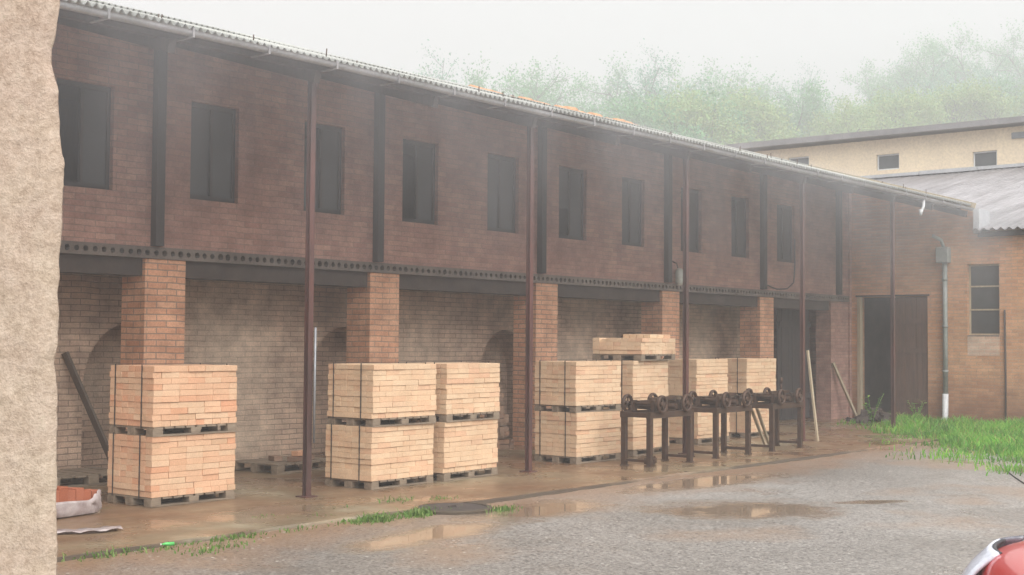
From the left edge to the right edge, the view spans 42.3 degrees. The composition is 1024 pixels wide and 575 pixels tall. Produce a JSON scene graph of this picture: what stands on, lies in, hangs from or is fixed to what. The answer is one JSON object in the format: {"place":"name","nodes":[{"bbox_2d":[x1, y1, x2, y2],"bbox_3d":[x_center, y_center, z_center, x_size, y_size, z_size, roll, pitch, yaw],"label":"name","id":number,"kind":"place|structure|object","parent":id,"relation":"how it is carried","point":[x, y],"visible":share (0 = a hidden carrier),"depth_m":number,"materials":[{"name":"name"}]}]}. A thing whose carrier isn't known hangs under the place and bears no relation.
{"place":"outdoors","nodes":[
{"label":"outdoors","id":0,"kind":"place"},
{"bbox_2d":[0,0,64,574],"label":"plaster wall","id":1,"kind":"structure","parent":0,"point":[32,164],"depth_m":3.00,"materials":[{"name":"beige paint"}]},
{"bbox_2d":[57,417,947,561],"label":"apron pavement","id":2,"kind":"structure","parent":0,"point":[263,493],"depth_m":15.93,"materials":[{"name":"concrete"}]},
{"bbox_2d":[56,486,101,518],"bbox_3d":[-4.894,2.168,13.525,1.008,0.308,1.118,-1,-3,30],"label":"wrapped load","id":3,"kind":"object","parent":2,"relation":"on","point":[74,501],"visible":0.27,"depth_m":13.45,"materials":[{"name":"white plastic"}]},
{"bbox_2d":[57,467,107,486],"bbox_3d":[-5.479,2.373,16.547,0.908,0.141,1.207,-2,-3,39],"label":"pallet","id":4,"kind":"object","parent":2,"relation":"on","point":[89,476],"visible":0.45,"depth_m":16.39,"materials":[{"name":"grey wood"}]},
{"bbox_2d":[61,351,108,459],"bbox_3d":[-5.463,1.660,17.235,0.801,1.661,0.127,1,-2,-14],"label":"leaning board","id":5,"kind":"object","parent":2,"relation":"on","point":[84,397],"visible":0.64,"depth_m":17.20,"materials":[{"name":"brown wood"}]},
{"bbox_2d":[57,525,122,532],"bbox_3d":[-4.046,2.255,12.296,0.841,0.031,0.279,2,-3,-35],"label":"plastic scrap","id":6,"kind":"object","parent":2,"relation":"on","point":[102,528],"visible":0.73,"depth_m":12.34,"materials":[{"name":"white plastic"}]},
{"bbox_2d":[107,430,235,507],"bbox_3d":[-3.808,1.997,14.851,0.802,0.773,1.164,-1,-3,38],"label":"brick pack","id":7,"kind":"object","parent":2,"relation":"on","point":[151,472],"visible":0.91,"depth_m":14.51,"materials":[{"name":"beige brick"}]},
{"bbox_2d":[109,363,236,436],"bbox_3d":[-3.791,1.243,14.872,0.808,0.773,1.164,-1,-3,38],"label":"brick pack","id":8,"kind":"object","parent":7,"relation":"on","point":[156,399],"visible":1,"depth_m":14.53,"materials":[{"name":"beige brick"}]},
{"bbox_2d":[235,455,325,474],"bbox_3d":[-3.160,2.469,18.478,0.908,0.140,1.207,-1,-3,35],"label":"pallet","id":9,"kind":"object","parent":2,"relation":"on","point":[277,467],"visible":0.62,"depth_m":18.15,"materials":[{"name":"grey wood"}]},
{"bbox_2d":[268,455,282,461],"bbox_3d":[-3.265,2.358,18.289,0.122,0.073,0.254,2,-3,-29],"label":"loose brick","id":10,"kind":"object","parent":9,"relation":"on","point":[274,458],"visible":1,"depth_m":18.20,"materials":[{"name":"beige brick"}]},
{"bbox_2d":[287,456,301,461],"bbox_3d":[-2.978,2.357,18.245,0.123,0.072,0.254,-1,-3,22],"label":"loose brick","id":11,"kind":"object","parent":9,"relation":"on","point":[294,458],"visible":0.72,"depth_m":18.15,"materials":[{"name":"brown brick"}]},
{"bbox_2d":[61,495,522,561],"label":"weeds","id":12,"kind":"object","parent":2,"relation":"on","point":[383,517],"visible":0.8,"depth_m":13.31,"materials":[{"name":"green plant"}]},
{"bbox_2d":[325,421,433,489],"bbox_3d":[-1.660,2.087,16.684,0.804,0.773,1.164,-1,-3,38],"label":"brick pack","id":13,"kind":"object","parent":2,"relation":"on","point":[372,458],"visible":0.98,"depth_m":16.32,"materials":[{"name":"beige brick"}]},
{"bbox_2d":[327,362,436,426],"bbox_3d":[-1.631,1.333,16.707,0.808,0.773,1.164,-1,-3,39],"label":"brick pack","id":14,"kind":"object","parent":13,"relation":"on","point":[374,394],"visible":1,"depth_m":16.35,"materials":[{"name":"beige brick"}]},
{"bbox_2d":[417,417,497,480],"bbox_3d":[-0.849,2.137,17.742,0.808,0.773,1.164,-1,-3,37],"label":"brick pack","id":15,"kind":"object","parent":2,"relation":"on","point":[466,449],"visible":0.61,"depth_m":17.41,"materials":[{"name":"beige brick"}]},
{"bbox_2d":[406,361,499,421],"bbox_3d":[-0.822,1.382,17.771,0.809,0.773,1.164,-1,-3,36],"label":"brick pack","id":16,"kind":"object","parent":15,"relation":"on","point":[469,391],"visible":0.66,"depth_m":17.44,"materials":[{"name":"beige brick"}]},
{"bbox_2d":[479,362,513,448],"bbox_3d":[-0.440,1.996,22.388,0.554,1.449,0.916,-2,-3,39],"label":"brick heap","id":17,"kind":"object","parent":2,"relation":"on","point":[502,431],"visible":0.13,"depth_m":22.41,"materials":[{"name":"brown brick"}]},
{"bbox_2d":[52,0,975,497],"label":"kiln building","id":18,"kind":"structure","parent":2,"relation":"on","point":[254,210],"depth_m":20.05,"materials":[{"name":"brick"},{"name":"dark steel"},{"name":"clay roof tile"}]},
{"bbox_2d":[57,78,110,189],"bbox_3d":[-5.297,-1.872,16.270,0.050,1.294,0.794,-2,-3,39],"label":"window","id":19,"kind":"structure","parent":18,"relation":"in","point":[94,100],"depth_m":16.39,"materials":[{"name":"black glass"}]},
{"bbox_2d":[190,102,235,202],"bbox_3d":[-4.046,-1.801,17.784,0.050,1.294,0.784,-2,-3,39],"label":"window","id":20,"kind":"structure","parent":18,"relation":"in","point":[212,167],"depth_m":17.79,"materials":[{"name":"black glass"}]},
{"bbox_2d":[313,327,316,442],"bbox_3d":[-2.280,1.127,15.304,0.027,1.330,0.030,-2,-3,39],"label":"conduit","id":21,"kind":"object","parent":18,"relation":"attached to","point":[314,382],"visible":1,"depth_m":15.29,"materials":[{"name":"metal"}]},
{"bbox_2d":[304,122,341,214],"bbox_3d":[-2.793,-1.730,19.302,0.050,1.294,0.784,-2,-3,39],"label":"window","id":22,"kind":"structure","parent":18,"relation":"in","point":[328,166],"depth_m":19.41,"materials":[{"name":"black glass"}]},
{"bbox_2d":[402,139,434,224],"bbox_3d":[-1.507,-1.657,20.859,0.050,1.294,0.804,-2,-3,39],"label":"window","id":23,"kind":"structure","parent":18,"relation":"in","point":[424,158],"depth_m":20.98,"materials":[{"name":"grey glass"}]},
{"bbox_2d":[487,154,515,232],"bbox_3d":[-0.219,-1.584,22.420,0.050,1.294,0.814,-2,-3,39],"label":"window","id":24,"kind":"structure","parent":18,"relation":"in","point":[501,169],"depth_m":22.45,"materials":[{"name":"grey glass"}]},
{"bbox_2d":[559,166,583,239],"bbox_3d":[1.025,-1.513,23.926,0.050,1.294,0.824,-2,-3,39],"label":"window","id":25,"kind":"structure","parent":18,"relation":"in","point":[571,181],"depth_m":24.00,"materials":[{"name":"grey glass"}]},
{"bbox_2d":[622,177,641,246],"bbox_3d":[2.250,-1.444,25.409,0.050,1.294,0.754,-2,-3,39],"label":"window","id":26,"kind":"structure","parent":18,"relation":"in","point":[631,188],"depth_m":25.45,"materials":[{"name":"grey glass"}]},
{"bbox_2d":[672,261,682,284],"bbox_3d":[3.311,-0.290,26.302,0.231,0.483,0.170,-5,-6,67],"label":"wall lamp","id":27,"kind":"object","parent":18,"relation":"attached to","point":[678,276],"visible":0.94,"depth_m":26.20,"materials":[{"name":"white glass"}]},
{"bbox_2d":[681,187,698,252],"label":"window","id":28,"kind":"structure","parent":18,"relation":"in","point":[693,194],"depth_m":27.20,"materials":[{"name":"grey glass"}]},
{"bbox_2d":[731,196,745,257],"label":"window","id":29,"kind":"structure","parent":18,"relation":"in","point":[738,228],"depth_m":28.62,"materials":[{"name":"grey glass"}]},
{"bbox_2d":[767,239,794,289],"bbox_3d":[6.045,-0.540,29.787,0.024,1.194,1.366,-2,-3,39],"label":"cable","id":30,"kind":"object","parent":18,"relation":"attached to","point":[794,273],"visible":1,"depth_m":30.25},
{"bbox_2d":[777,204,791,262],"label":"window","id":31,"kind":"structure","parent":18,"relation":"in","point":[784,213],"depth_m":30.19,"materials":[{"name":"grey glass"}]},
{"bbox_2d":[777,309,810,419],"bbox_3d":[6.694,1.722,31.428,0.080,2.790,1.580,-2,-3,39],"label":"door","id":32,"kind":"structure","parent":18,"relation":"in","point":[788,320],"depth_m":31.31,"materials":[{"name":"grey metal"}]},
{"bbox_2d":[534,408,620,463],"bbox_3d":[1.012,2.253,20.263,0.809,0.773,1.164,-2,-3,39],"label":"brick pack","id":33,"kind":"object","parent":2,"relation":"on","point":[575,438],"visible":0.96,"depth_m":19.90,"materials":[{"name":"beige brick"}]},
{"bbox_2d":[534,360,620,412],"bbox_3d":[1.014,1.498,20.285,0.804,0.773,1.164,-2,-3,40],"label":"brick pack","id":34,"kind":"object","parent":33,"relation":"on","point":[576,386],"visible":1,"depth_m":19.93,"materials":[{"name":"beige brick"}]},
{"bbox_2d":[602,406,668,455],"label":"brick pack","id":35,"kind":"object","parent":2,"relation":"on","point":[636,435],"visible":0.27,"depth_m":21.17,"materials":[{"name":"beige brick"}]},
{"bbox_2d":[591,359,668,407],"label":"brick pack","id":36,"kind":"object","parent":35,"relation":"on","point":[641,380],"visible":0.54,"depth_m":21.30,"materials":[{"name":"beige brick"}]},
{"bbox_2d":[592,334,675,360],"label":"brick pack","id":37,"kind":"object","parent":36,"relation":"on","point":[644,347],"visible":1,"depth_m":21.48,"materials":[{"name":"beige brick"}]},
{"bbox_2d":[620,393,693,467],"bbox_3d":[2.174,2.109,19.785,0.670,1.038,1.220,-1,-3,38],"label":"machine stand","id":38,"kind":"object","parent":2,"relation":"on","point":[660,406],"visible":1,"depth_m":19.60,"materials":[{"name":"metal"}]},
{"bbox_2d":[668,400,729,444],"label":"brick pack","id":39,"kind":"object","parent":2,"relation":"on","point":[703,426],"visible":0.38,"depth_m":23.75,"materials":[{"name":"beige brick"}]},
{"bbox_2d":[663,358,727,400],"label":"brick pack","id":40,"kind":"object","parent":39,"relation":"on","point":[706,376],"visible":0.77,"depth_m":23.81,"materials":[{"name":"beige brick"}]},
{"bbox_2d":[687,390,751,458],"bbox_3d":[3.349,2.181,21.332,0.670,1.038,1.220,-1,-3,36],"label":"machine stand","id":41,"kind":"object","parent":2,"relation":"on","point":[723,404],"visible":0.97,"depth_m":21.22,"materials":[{"name":"metal"}]},
{"bbox_2d":[729,401,768,437],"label":"brick pack","id":42,"kind":"object","parent":2,"relation":"on","point":[737,422],"visible":0.27,"depth_m":25.35,"materials":[{"name":"beige brick"}]},
{"bbox_2d":[711,357,775,396],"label":"brick pack","id":43,"kind":"object","parent":42,"relation":"on","point":[756,375],"visible":0.77,"depth_m":25.42,"materials":[{"name":"beige brick"}]},
{"bbox_2d":[751,408,766,444],"bbox_3d":[4.283,2.436,23.017,0.432,0.695,0.050,2,-3,-40],"label":"slat","id":44,"kind":"object","parent":2,"relation":"on","point":[758,427],"visible":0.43,"depth_m":23.00,"materials":[{"name":"beige wood"}]},
{"bbox_2d":[755,408,768,444],"bbox_3d":[4.395,2.442,23.152,0.384,0.694,0.050,2,-3,-39],"label":"slat","id":45,"kind":"object","parent":2,"relation":"on","point":[762,424],"visible":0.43,"depth_m":23.13,"materials":[{"name":"beige wood"}]},
{"bbox_2d":[745,377,803,451],"bbox_3d":[4.511,2.155,22.774,0.670,1.223,1.220,-1,-3,36],"label":"machine stand","id":46,"kind":"object","parent":2,"relation":"on","point":[774,402],"visible":0.91,"depth_m":22.65,"materials":[{"name":"metal"}]},
{"bbox_2d":[806,350,818,440],"bbox_3d":[5.615,2.015,24.740,0.231,1.684,0.053,-1,-3,33],"label":"leaning batten","id":47,"kind":"object","parent":2,"relation":"on","point":[812,396],"visible":1,"depth_m":24.72,"materials":[{"name":"beige wood"}]},
{"bbox_2d":[831,362,856,416],"bbox_3d":[7.994,2.476,31.793,0.764,1.354,0.075,1,-3,-25],"label":"leaning batten","id":48,"kind":"object","parent":2,"relation":"on","point":[844,389],"visible":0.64,"depth_m":31.76,"materials":[{"name":"beige wood"}]},
{"bbox_2d":[845,407,896,422],"bbox_3d":[8.586,3.017,31.023,1.557,0.440,1.623,0,-2,5],"label":"rubble heap","id":49,"kind":"object","parent":2,"relation":"on","point":[880,414],"visible":0.69,"depth_m":30.68,"materials":[{"name":"grey stone"}]},
{"bbox_2d":[860,394,883,423],"bbox_3d":[8.106,2.742,29.768,0.554,0.738,0.361,1,-2,-11],"label":"weed plant","id":50,"kind":"object","parent":2,"relation":"on","point":[870,411],"visible":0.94,"depth_m":29.75,"materials":[{"name":"green plant"}]},
{"bbox_2d":[907,400,926,415],"bbox_3d":[9.344,2.869,30.583,0.523,0.568,0.322,1,-2,-9],"label":"weed plant","id":51,"kind":"object","parent":2,"relation":"on","point":[918,413],"visible":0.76,"depth_m":30.58,"materials":[{"name":"green plant"}]},
{"bbox_2d":[56,441,1023,574],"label":"ground","id":52,"kind":"structure","parent":0,"point":[873,512],"depth_m":12.77,"materials":[{"name":"grey asphalt"}]},
{"bbox_2d":[160,542,174,545],"bbox_3d":[-3.024,2.251,11.624,0.122,0.034,0.033,2,-3,-25],"label":"bottle","id":53,"kind":"object","parent":52,"relation":"on","point":[169,543],"visible":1,"depth_m":11.62,"materials":[{"name":"green glass"}]},
{"bbox_2d":[412,501,491,514],"bbox_3d":[-0.651,2.396,14.415,0.880,0.051,0.880,-2,-3,39],"label":"manhole","id":54,"kind":"object","parent":52,"relation":"on","point":[462,508],"visible":0.88,"depth_m":14.36,"materials":[{"name":"metal"}]},
{"bbox_2d":[725,116,1023,230],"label":"hall building","id":55,"kind":"structure","parent":52,"relation":"on","point":[976,145],"depth_m":45.88,"materials":[{"name":"beige paint"}]},
{"bbox_2d":[789,156,808,164],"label":"window","id":56,"kind":"structure","parent":55,"relation":"in","point":[805,160],"depth_m":48.75,"materials":[{"name":"grey glass"}]},
{"bbox_2d":[878,153,898,170],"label":"window","id":57,"kind":"structure","parent":55,"relation":"in","point":[888,161],"depth_m":46.62,"materials":[{"name":"grey glass"}]},
{"bbox_2d":[974,150,996,166],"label":"window","id":58,"kind":"structure","parent":55,"relation":"in","point":[985,158],"depth_m":44.44,"materials":[{"name":"grey glass"}]},
{"bbox_2d":[837,411,1023,475],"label":"grass","id":59,"kind":"structure","parent":52,"relation":"on","point":[1000,439],"depth_m":25.07,"materials":[{"name":"green plant"}]},
{"bbox_2d":[848,167,1023,422],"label":"yard building","id":60,"kind":"structure","parent":52,"relation":"on","point":[985,277],"depth_m":31.38,"materials":[{"name":"brick"},{"name":"corrugated metal"}]},
{"bbox_2d":[895,297,927,419],"bbox_3d":[9.515,1.687,31.563,0.818,2.910,0.055,-2,-3,39],"label":"door","id":61,"kind":"structure","parent":60,"relation":"in","point":[911,313],"depth_m":31.56,"materials":[{"name":"wood"}]},
{"bbox_2d":[932,234,950,420],"bbox_3d":[10.021,0.967,30.913,0.360,4.426,0.327,-2,-3,39],"label":"rain pipe","id":62,"kind":"object","parent":60,"relation":"attached to","point":[943,254],"visible":0.95,"depth_m":30.89,"materials":[{"name":"grey metal"}]},
{"bbox_2d":[968,264,999,335],"bbox_3d":[10.894,0.294,30.546,0.736,1.668,0.178,-2,-3,39],"label":"window","id":63,"kind":"structure","parent":60,"relation":"in","point":[983,278],"depth_m":30.60,"materials":[{"name":"grey glass"}]},
{"bbox_2d":[1004,310,1006,419],"bbox_3d":[11.202,1.838,30.076,0.054,2.650,0.044,-2,-3,39],"label":"conduit","id":64,"kind":"object","parent":60,"relation":"attached to","point":[1005,364],"visible":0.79,"depth_m":30.06,"materials":[{"name":"metal"}]},
{"bbox_2d":[961,535,1023,574],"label":"parked car","id":65,"kind":"object","parent":52,"relation":"on","point":[1003,556],"visible":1,"depth_m":6.65,"materials":[{"name":"red paint"}]},
{"bbox_2d":[98,0,1023,115],"label":"sky","id":66,"kind":"structure","parent":0,"point":[835,35],"materials":[{"name":"white"}]},
{"bbox_2d":[644,456,656,463],"bbox_3d":[2.062,2.573,19.717,0.175,0.121,0.316,-1,-3,22],"label":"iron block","id":67,"kind":"object","parent":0,"point":[654,459],"depth_m":19.65,"materials":[{"name":"metal"}]},
{"bbox_3d":[-2.874,2.364,18.417,0.124,0.069,0.252,-1,-3,34],"label":"loose brick","id":68,"kind":"object","parent":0,"visible":0},
{"bbox_2d":[291,450,302,455],"bbox_3d":[-2.929,2.292,18.325,0.122,0.071,0.251,-1,-3,28],"label":"loose brick","id":69,"kind":"object","parent":68,"relation":"on","point":[297,453],"visible":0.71,"depth_m":18.23,"materials":[{"name":"brick"}]},
{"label":"hill","id":70,"kind":"structure","parent":0,"visible":0},
{"bbox_2d":[390,39,468,82],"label":"tree","id":71,"kind":"object","parent":70,"relation":"on","point":[451,65],"visible":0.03,"depth_m":159.01,"materials":[{"name":"green plant"}]},
{"bbox_2d":[413,51,531,96],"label":"tree","id":72,"kind":"object","parent":70,"relation":"on","point":[479,80],"visible":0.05,"depth_m":162.82,"materials":[{"name":"green plant"}]},
{"bbox_2d":[439,71,562,101],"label":"tree","id":73,"kind":"object","parent":70,"relation":"on","point":[503,88],"depth_m":185.16,"materials":[{"name":"green plant"}]},
{"bbox_2d":[491,59,592,110],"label":"tree","id":74,"kind":"object","parent":70,"relation":"on","point":[546,95],"visible":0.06,"depth_m":177.80,"materials":[{"name":"green plant"}]},
{"bbox_2d":[516,55,581,106],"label":"tree","id":75,"kind":"object","parent":70,"relation":"on","point":[546,89],"visible":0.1,"depth_m":170.50,"materials":[{"name":"green plant"}]},
{"bbox_2d":[490,69,608,114],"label":"tree","id":76,"kind":"object","parent":70,"relation":"on","point":[532,94],"visible":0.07,"depth_m":157.76,"materials":[{"name":"green plant"}]},
{"bbox_2d":[535,70,620,114],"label":"tree","id":77,"kind":"object","parent":70,"relation":"on","point":[573,104],"visible":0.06,"depth_m":198.28,"materials":[{"name":"green plant"}]},
{"bbox_2d":[579,98,649,123],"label":"tree","id":78,"kind":"object","parent":70,"relation":"on","point":[604,110],"visible":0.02,"depth_m":147.63,"materials":[{"name":"green plant"}]},
{"bbox_2d":[577,38,678,118],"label":"tree","id":79,"kind":"object","parent":70,"relation":"on","point":[631,88],"visible":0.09,"depth_m":174.24,"materials":[{"name":"green plant"}]},
{"bbox_2d":[559,51,711,114],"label":"tree","id":80,"kind":"object","parent":70,"relation":"on","point":[612,88],"visible":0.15,"depth_m":186.97,"materials":[{"name":"green plant"}]},
{"bbox_2d":[603,79,762,143],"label":"tree","id":81,"kind":"object","parent":70,"relation":"on","point":[672,97],"visible":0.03,"depth_m":145.17,"materials":[{"name":"green plant"}]},
{"bbox_2d":[599,75,767,143],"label":"tree","id":82,"kind":"object","parent":70,"relation":"on","point":[639,119],"visible":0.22,"depth_m":138.09,"materials":[{"name":"green plant"}]},
{"bbox_2d":[598,52,780,140],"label":"tree","id":83,"kind":"object","parent":70,"relation":"on","point":[662,90],"visible":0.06,"depth_m":160.36,"materials":[{"name":"green plant"}]},
{"bbox_2d":[648,85,802,144],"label":"tree","id":84,"kind":"object","parent":70,"relation":"on","point":[699,117],"visible":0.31,"depth_m":137.53,"materials":[{"name":"green plant"}]},
{"bbox_2d":[707,70,750,104],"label":"tree","id":85,"kind":"object","parent":70,"relation":"on","point":[737,87],"visible":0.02,"depth_m":170.38,"materials":[{"name":"green plant"}]},
{"bbox_2d":[665,55,804,124],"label":"tree","id":86,"kind":"object","parent":70,"relation":"on","point":[765,93],"visible":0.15,"depth_m":188.51,"materials":[{"name":"green plant"}]},
{"bbox_2d":[704,79,815,142],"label":"tree","id":87,"kind":"object","parent":70,"relation":"on","point":[752,104],"visible":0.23,"depth_m":145.12,"materials":[{"name":"green plant"}]},
{"bbox_2d":[746,78,805,130],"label":"tree","id":88,"kind":"object","parent":70,"relation":"on","point":[780,94],"visible":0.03,"depth_m":194.78,"materials":[{"name":"green plant"}]},
{"bbox_2d":[732,76,839,140],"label":"tree","id":89,"kind":"object","parent":70,"relation":"on","point":[816,92],"visible":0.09,"depth_m":157.05,"materials":[{"name":"green plant"}]},
{"bbox_2d":[766,56,834,136],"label":"tree","id":90,"kind":"object","parent":70,"relation":"on","point":[797,85],"visible":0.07,"depth_m":187.92,"materials":[{"name":"green plant"}]},
{"bbox_2d":[793,79,845,133],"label":"tree","id":91,"kind":"object","parent":70,"relation":"on","point":[824,100],"visible":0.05,"depth_m":200.36,"materials":[{"name":"green plant"}]},
{"bbox_2d":[796,90,892,137],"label":"tree","id":92,"kind":"object","parent":70,"relation":"on","point":[807,117],"visible":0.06,"depth_m":158.20,"materials":[{"name":"green plant"}]},
{"bbox_2d":[804,87,929,136],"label":"tree","id":93,"kind":"object","parent":70,"relation":"on","point":[863,126],"visible":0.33,"depth_m":144.90,"materials":[{"name":"green plant"}]},
{"bbox_2d":[836,56,908,112],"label":"tree","id":94,"kind":"object","parent":70,"relation":"on","point":[868,87],"visible":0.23,"depth_m":204.71,"materials":[{"name":"green plant"}]},
{"bbox_2d":[798,78,963,135],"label":"tree","id":95,"kind":"object","parent":70,"relation":"on","point":[906,106],"visible":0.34,"depth_m":149.82,"materials":[{"name":"green plant"}]},
{"bbox_2d":[853,28,957,111],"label":"tree","id":96,"kind":"object","parent":70,"relation":"on","point":[917,62],"visible":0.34,"depth_m":207.34,"materials":[{"name":"green plant"}]},
{"bbox_2d":[854,83,967,128],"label":"tree","id":97,"kind":"object","parent":70,"relation":"on","point":[917,101],"visible":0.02,"depth_m":160.30,"materials":[{"name":"green plant"}]},
{"bbox_2d":[880,49,1012,123],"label":"tree","id":98,"kind":"object","parent":70,"relation":"on","point":[931,85],"visible":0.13,"depth_m":193.10,"materials":[{"name":"green plant"}]},
{"bbox_2d":[892,18,1018,94],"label":"tree","id":99,"kind":"object","parent":70,"relation":"on","point":[959,65],"visible":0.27,"depth_m":213.91,"materials":[{"name":"green plant"}]},
{"bbox_2d":[891,69,1021,123],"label":"tree","id":100,"kind":"object","parent":70,"relation":"on","point":[968,95],"visible":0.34,"depth_m":154.02,"materials":[{"name":"green plant"}]},
{"bbox_2d":[921,38,1023,110],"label":"tree","id":101,"kind":"object","parent":70,"relation":"on","point":[993,75],"visible":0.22,"depth_m":201.09,"materials":[{"name":"green plant"}]},
{"bbox_2d":[945,78,1023,122],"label":"tree","id":102,"kind":"object","parent":70,"relation":"on","point":[1016,104],"visible":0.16,"depth_m":154.52,"materials":[{"name":"green plant"}]},
{"bbox_2d":[954,15,1023,115],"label":"tree","id":103,"kind":"object","parent":70,"relation":"on","point":[994,53],"visible":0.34,"depth_m":212.99,"materials":[{"name":"green plant"}]},
{"bbox_2d":[960,71,1023,120],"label":"tree","id":104,"kind":"object","parent":70,"relation":"on","point":[1009,87],"visible":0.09,"depth_m":166.54,"materials":[{"name":"green plant"}]},
{"bbox_2d":[1003,28,1023,93],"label":"tree","id":105,"kind":"object","parent":70,"relation":"on","point":[1019,53],"visible":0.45,"depth_m":209.86,"materials":[{"name":"green plant"}]}
]}

